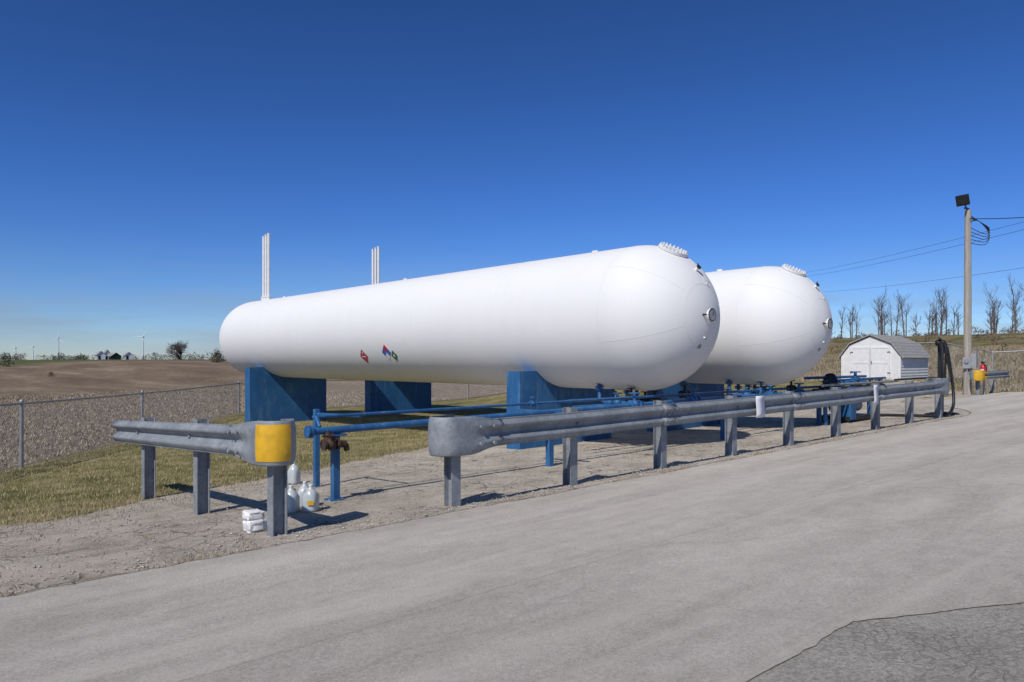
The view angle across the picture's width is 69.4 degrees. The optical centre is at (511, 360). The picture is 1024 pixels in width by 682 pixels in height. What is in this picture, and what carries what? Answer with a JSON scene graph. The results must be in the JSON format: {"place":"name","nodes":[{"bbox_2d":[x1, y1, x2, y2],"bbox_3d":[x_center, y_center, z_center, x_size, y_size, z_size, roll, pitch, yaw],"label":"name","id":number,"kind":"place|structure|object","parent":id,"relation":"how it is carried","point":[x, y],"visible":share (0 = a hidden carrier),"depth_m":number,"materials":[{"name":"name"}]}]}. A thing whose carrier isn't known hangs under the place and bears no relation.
{"place":"outdoors","nodes":[
{"label":"outdoors","id":0,"kind":"place"},
{"bbox_2d":[0,409,429,525],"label":"grass","id":1,"kind":"structure","parent":0,"point":[172,475],"depth_m":13.53,"materials":[{"name":"green plant"}]},
{"bbox_2d":[0,333,1023,525],"bbox_3d":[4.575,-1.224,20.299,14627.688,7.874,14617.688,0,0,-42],"label":"ground","id":2,"kind":"structure","parent":0,"point":[19,378],"depth_m":32.55,"materials":[{"name":"green plant"}]},
{"bbox_2d":[0,352,14,366],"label":"bush","id":3,"kind":"object","parent":2,"relation":"on","point":[7,359],"visible":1,"depth_m":119.88,"materials":[{"name":"green plant"}]},
{"bbox_2d":[49,329,62,352],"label":"wind turbine","id":4,"kind":"object","parent":2,"relation":"on","point":[58,340],"visible":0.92,"depth_m":2594.30,"materials":[{"name":"white metal"}]},
{"bbox_2d":[94,351,105,359],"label":"farmhouse","id":5,"kind":"object","parent":2,"relation":"on","point":[99,355],"visible":0.86,"depth_m":318.62,"materials":[{"name":"white paint"}]},
{"bbox_2d":[103,350,109,359],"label":"farmhouse","id":6,"kind":"object","parent":2,"relation":"on","point":[107,352],"visible":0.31,"depth_m":323.81,"materials":[{"name":"white paint"}]},
{"bbox_2d":[0,351,224,359],"bbox_3d":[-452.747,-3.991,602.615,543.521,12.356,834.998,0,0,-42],"label":"distant treeline","id":7,"kind":"object","parent":2,"relation":"on","point":[58,357],"visible":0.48,"depth_m":509.09,"materials":[{"name":"green plant"}]},
{"bbox_2d":[109,353,120,359],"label":"farm barn","id":8,"kind":"structure","parent":2,"relation":"on","point":[114,356],"depth_m":323.16,"materials":[{"name":"metal"}]},
{"bbox_2d":[122,352,133,359],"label":"farmhouse","id":9,"kind":"object","parent":2,"relation":"on","point":[127,355],"visible":0.86,"depth_m":318.88,"materials":[{"name":"white paint"}]},
{"bbox_2d":[132,328,147,358],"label":"wind turbine","id":10,"kind":"object","parent":2,"relation":"on","point":[143,340],"visible":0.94,"depth_m":2294.00,"materials":[{"name":"white metal"}]},
{"bbox_2d":[167,340,188,359],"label":"bare tree","id":11,"kind":"object","parent":2,"relation":"on","point":[178,349],"visible":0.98,"depth_m":179.49,"materials":[{"name":"brown plant"}]},
{"bbox_2d":[210,349,224,361],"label":"bush","id":12,"kind":"object","parent":2,"relation":"on","point":[216,359],"visible":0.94,"depth_m":119.64,"materials":[{"name":"green plant"}]},
{"bbox_2d":[0,386,452,468],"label":"crop stubble","id":13,"kind":"object","parent":2,"relation":"on","point":[242,392],"visible":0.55,"depth_m":33.77,"materials":[{"name":"beige plant"}]},
{"bbox_2d":[0,379,506,470],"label":"chain link fence","id":14,"kind":"object","parent":2,"relation":"on","point":[21,403],"visible":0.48,"depth_m":18.03,"materials":[{"name":"metal"}]},
{"bbox_2d":[0,415,960,595],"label":"dry weeds","id":15,"kind":"object","parent":2,"relation":"on","point":[423,450],"visible":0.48,"depth_m":9.78,"materials":[{"name":"plant"}]},
{"bbox_2d":[0,380,990,597],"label":"gravel yard","id":16,"kind":"structure","parent":2,"relation":"on","point":[69,545],"depth_m":9.16,"materials":[{"name":"grey gravel"}]},
{"bbox_2d":[112,417,295,536],"bbox_3d":[-3.872,1.308,8.801,0.394,1.506,5.246,0,0,-42],"label":"guardrail","id":17,"kind":"object","parent":16,"relation":"on","point":[271,445],"visible":0.99,"depth_m":7.73,"materials":[{"name":"metal"}]},
{"bbox_2d":[242,509,266,532],"bbox_3d":[-2.539,1.577,7.283,0.210,0.222,0.199,0,0,-42],"label":"bucket","id":18,"kind":"object","parent":16,"relation":"on","point":[254,521],"visible":0.98,"depth_m":7.22,"materials":[{"name":"white paint"}]},
{"bbox_2d":[287,485,299,512],"bbox_3d":[-2.483,1.549,8.326,0.162,0.302,0.177,0,0,20],"label":"plastic jug","id":19,"kind":"object","parent":16,"relation":"on","point":[293,501],"visible":0.84,"depth_m":8.26,"materials":[{"name":"white paint"}]},
{"bbox_2d":[287,461,300,484],"bbox_3d":[-3.206,1.637,10.857,0.177,0.333,0.162,0,0,23],"label":"plastic jug","id":20,"kind":"object","parent":16,"relation":"on","point":[293,474],"visible":0.89,"depth_m":10.79,"materials":[{"name":"white paint"}]},
{"bbox_2d":[297,481,308,507],"bbox_3d":[-2.421,1.555,8.641,0.162,0.302,0.177,0,0,-10],"label":"plastic jug","id":21,"kind":"object","parent":16,"relation":"on","point":[301,489],"visible":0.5,"depth_m":8.57,"materials":[{"name":"white paint"}]},
{"bbox_2d":[302,484,318,511],"bbox_3d":[-2.275,1.539,8.320,0.177,0.302,0.182,0,0,12],"label":"plastic jug","id":22,"kind":"object","parent":16,"relation":"on","point":[310,499],"visible":1,"depth_m":8.26,"materials":[{"name":"white paint"}]},
{"bbox_2d":[219,233,719,449],"bbox_3d":[-3.368,-1.099,20.756,2.800,7.052,20.646,0,0,-42],"label":"propane tank","id":23,"kind":"object","parent":16,"relation":"on","point":[641,317],"visible":0.99,"depth_m":15.66,"materials":[{"name":"white metal"}]},
{"bbox_2d":[304,379,821,500],"bbox_3d":[3.067,1.117,14.582,15.903,1.437,1.735,0,0,-42],"label":"gas pipeline","id":24,"kind":"object","parent":16,"relation":"on","point":[332,442],"visible":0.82,"depth_m":11.29,"materials":[{"name":"blue paint"}]},
{"bbox_2d":[365,246,832,431],"bbox_3d":[0.053,-1.128,23.845,2.800,6.994,20.646,0,0,-42],"label":"propane tank","id":25,"kind":"object","parent":16,"relation":"on","point":[776,325],"visible":0.41,"depth_m":16.46,"materials":[{"name":"white metal"}]},
{"bbox_2d":[428,378,949,506],"bbox_3d":[4.967,1.127,13.296,15.748,1.399,0.464,0,0,-42],"label":"guardrail","id":26,"kind":"object","parent":16,"relation":"on","point":[452,439],"visible":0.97,"depth_m":10.23,"materials":[{"name":"metal"}]},
{"bbox_2d":[756,396,764,417],"bbox_3d":[4.110,0.757,12.235,0.277,0.360,0.012,0,0,-42],"label":"paper notice","id":27,"kind":"object","parent":26,"relation":"attached to","point":[760,407],"visible":1,"depth_m":12.23,"materials":[{"name":"white paper"}]},
{"bbox_2d":[874,385,878,403],"bbox_3d":[7.561,0.698,15.351,0.227,0.400,0.012,0,0,-42],"label":"paper notice","id":28,"kind":"object","parent":26,"relation":"attached to","point":[876,397],"visible":1,"depth_m":15.35,"materials":[{"name":"white paper"}]},
{"bbox_2d":[804,371,896,425],"bbox_3d":[8.509,0.928,18.779,4.601,1.324,0.930,0,0,-42],"label":"transfer pump","id":29,"kind":"object","parent":16,"relation":"on","point":[848,411],"visible":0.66,"depth_m":18.27,"materials":[{"name":"metal"}]},
{"bbox_2d":[867,337,959,417],"bbox_3d":[10.601,0.422,19.045,2.958,2.073,1.029,0,0,-24],"label":"loading hose stand","id":30,"kind":"object","parent":16,"relation":"on","point":[944,361],"visible":0.82,"depth_m":18.99,"materials":[{"name":"rubber"}]},
{"bbox_2d":[980,359,987,393],"bbox_3d":[19.627,0.717,30.759,0.313,1.600,0.308,0,0,-42],"label":"fire extinguisher","id":31,"kind":"object","parent":16,"relation":"on","point":[984,366],"visible":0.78,"depth_m":30.74,"materials":[{"name":"red paint"}]},
{"bbox_2d":[0,392,1023,681],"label":"concrete lot","id":32,"kind":"structure","parent":2,"relation":"on","point":[742,568],"depth_m":4.93,"materials":[{"name":"grey concrete"}]},
{"bbox_2d":[3,397,968,596],"bbox_3d":[3.466,1.605,12.321,2.800,0.505,53.605,0,0,44],"label":"pavement joint","id":33,"kind":"object","parent":32,"relation":"on","point":[408,520],"visible":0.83,"depth_m":7.09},
{"bbox_2d":[795,345,1023,391],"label":"dry grass","id":34,"kind":"structure","parent":2,"relation":"on","point":[1011,388],"depth_m":51.26,"materials":[{"name":"plant"}]},
{"bbox_2d":[830,325,1023,352],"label":"dry brush","id":35,"kind":"object","parent":2,"relation":"on","point":[930,334],"visible":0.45,"depth_m":80.58,"materials":[{"name":"brown plant"}]},
{"bbox_2d":[838,275,1023,337],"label":"bare trees","id":36,"kind":"object","parent":2,"relation":"on","point":[992,313],"visible":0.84,"depth_m":97.82,"materials":[{"name":"brown plant"}]},
{"bbox_2d":[920,342,1023,389],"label":"chain link fence","id":37,"kind":"object","parent":2,"relation":"on","point":[1002,352],"visible":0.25,"depth_m":34.65,"materials":[{"name":"metal"}]},
{"bbox_2d":[955,194,989,394],"bbox_3d":[19.253,-2.615,30.817,1.454,8.699,0.581,0,0,9],"label":"utility pole","id":38,"kind":"object","parent":2,"relation":"on","point":[970,360],"visible":0.98,"depth_m":30.87,"materials":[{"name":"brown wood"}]},
{"bbox_2d":[806,217,1023,291],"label":"overhead wires","id":39,"kind":"object","parent":38,"relation":"attached to","point":[945,248],"visible":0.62,"depth_m":35.94,"materials":[{"name":"metal"}]},
{"bbox_2d":[970,370,1009,394],"bbox_3d":[20.438,1.000,31.605,4.099,1.227,0.498,0,0,-42],"label":"guardrail","id":40,"kind":"object","parent":2,"relation":"on","point":[977,376],"visible":1,"depth_m":30.53,"materials":[{"name":"grey metal"}]},
{"bbox_2d":[0,0,1023,359],"label":"sky","id":41,"kind":"structure","parent":0,"point":[149,149],"materials":[{"name":"blue"}]},
{"bbox_2d":[746,602,1023,681],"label":"asphalt apron","id":42,"kind":"object","parent":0,"point":[980,644],"visible":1,"depth_m":3.47,"materials":[{"name":"grey asphalt"}]},
{"bbox_2d":[838,334,931,379],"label":"garden shed","id":43,"kind":"structure","parent":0,"point":[893,357],"depth_m":35.94,"materials":[{"name":"white wood"}]},
{"bbox_2d":[841,346,900,378],"bbox_3d":[17.377,0.106,35.901,0.084,1.630,2.800,0,0,-42],"label":"double door","id":44,"kind":"structure","parent":43,"relation":"in","point":[871,361],"depth_m":35.83,"materials":[{"name":"white paint"}]}
]}

